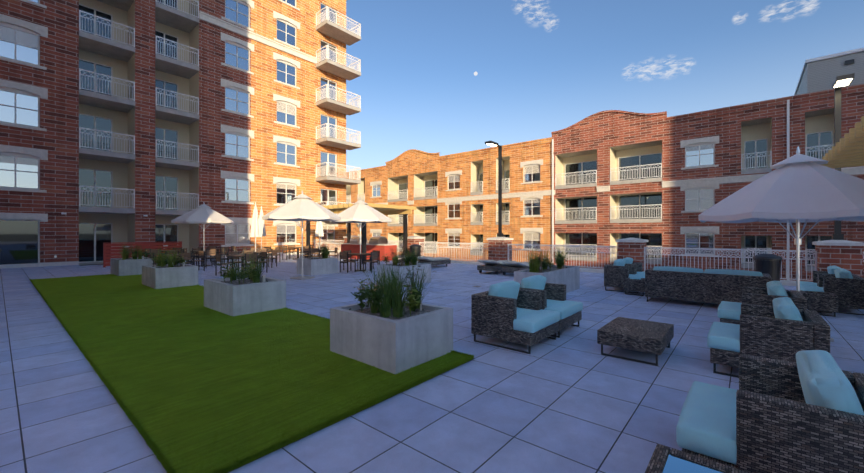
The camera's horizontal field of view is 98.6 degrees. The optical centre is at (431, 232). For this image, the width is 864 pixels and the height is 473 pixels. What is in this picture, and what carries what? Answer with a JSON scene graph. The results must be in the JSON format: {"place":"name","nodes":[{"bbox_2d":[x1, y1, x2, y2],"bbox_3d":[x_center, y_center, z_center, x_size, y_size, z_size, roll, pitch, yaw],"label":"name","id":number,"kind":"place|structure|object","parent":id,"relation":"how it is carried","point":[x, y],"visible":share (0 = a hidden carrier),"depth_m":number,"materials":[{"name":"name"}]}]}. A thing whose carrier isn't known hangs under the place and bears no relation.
{"place":"outdoors","nodes":[
{"label":"outdoors","id":0,"kind":"place"},
{"bbox_2d":[0,253,863,472],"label":"terrace","id":1,"kind":"structure","parent":0,"point":[571,399],"depth_m":3.80,"materials":[{"name":"stone"}]},
{"bbox_2d":[103,241,181,266],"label":"brick wall","id":2,"kind":"structure","parent":1,"relation":"on","point":[112,252],"depth_m":18.33,"materials":[{"name":"red brick"}]},
{"bbox_2d":[0,0,360,268],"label":"building","id":3,"kind":"structure","parent":1,"relation":"on","point":[234,110],"depth_m":22.95,"materials":[{"name":"brick"}]},
{"bbox_2d":[29,274,473,472],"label":"turf","id":4,"kind":"structure","parent":1,"relation":"on","point":[192,390],"depth_m":4.54,"materials":[{"name":"green plant"}]},
{"bbox_2d":[145,245,379,275],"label":"dining sets","id":5,"kind":"object","parent":1,"relation":"on","point":[211,251],"visible":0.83,"depth_m":16.82,"materials":[{"name":"brown wood"}]},
{"bbox_2d":[54,256,481,286],"bbox_3d":[-8.974,1.409,12.964,21.217,0.520,9.663,0,0,12],"label":"clutter","id":6,"kind":"object","parent":1,"relation":"on","point":[102,264],"visible":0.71,"depth_m":18.58,"materials":[{"name":"silver metal"}]},
{"bbox_2d":[110,256,579,373],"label":"planters","id":7,"kind":"object","parent":1,"relation":"on","point":[406,341],"visible":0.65,"depth_m":7.25,"materials":[{"name":"concrete"}]},
{"bbox_2d":[118,243,567,317],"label":"planter plants","id":8,"kind":"object","parent":7,"relation":"on","point":[389,294],"visible":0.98,"depth_m":7.60,"materials":[{"name":"green plant"}]},
{"bbox_2d":[306,203,415,263],"bbox_3d":[-4.642,0.074,22.555,6.400,3.190,4.200,0,0,40],"label":"pergola","id":9,"kind":"object","parent":1,"relation":"on","point":[377,243],"visible":0.56,"depth_m":21.96,"materials":[{"name":"beige metal"}]},
{"bbox_2d":[0,244,781,280],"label":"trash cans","id":10,"kind":"object","parent":1,"relation":"on","point":[770,264],"visible":0.6,"depth_m":11.26,"materials":[{"name":"black metal"}]},
{"bbox_2d":[171,146,863,341],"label":"umbrellas","id":11,"kind":"object","parent":1,"relation":"on","point":[798,188],"visible":0.94,"depth_m":5.91,"materials":[{"name":"fabric"}]},
{"bbox_2d":[314,235,863,280],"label":"perimeter rail","id":12,"kind":"object","parent":1,"relation":"on","point":[847,255],"visible":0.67,"depth_m":14.18,"materials":[{"name":"metal"}]},
{"bbox_2d":[485,73,854,239],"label":"lamp posts","id":13,"kind":"object","parent":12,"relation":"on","point":[839,82],"visible":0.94,"depth_m":11.11,"materials":[{"name":"black metal"}]},
{"bbox_2d":[397,255,863,472],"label":"outdoor wicker furniture","id":14,"kind":"object","parent":1,"relation":"on","point":[794,403],"visible":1,"depth_m":4.00,"materials":[{"name":"wicker"}]},
{"bbox_2d":[822,116,863,167],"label":"pergola","id":15,"kind":"object","parent":1,"relation":"on","point":[847,150],"visible":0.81,"depth_m":6.31,"materials":[{"name":"brown wood"}]},
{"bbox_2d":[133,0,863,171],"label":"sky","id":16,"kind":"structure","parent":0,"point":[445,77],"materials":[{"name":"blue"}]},
{"bbox_2d":[333,84,863,281],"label":"building","id":17,"kind":"structure","parent":0,"point":[610,177],"depth_m":29.83,"materials":[{"name":"orange brick"}]},
{"bbox_2d":[794,48,863,94],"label":"penthouse","id":18,"kind":"object","parent":17,"relation":"on","point":[819,73],"visible":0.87,"depth_m":24.41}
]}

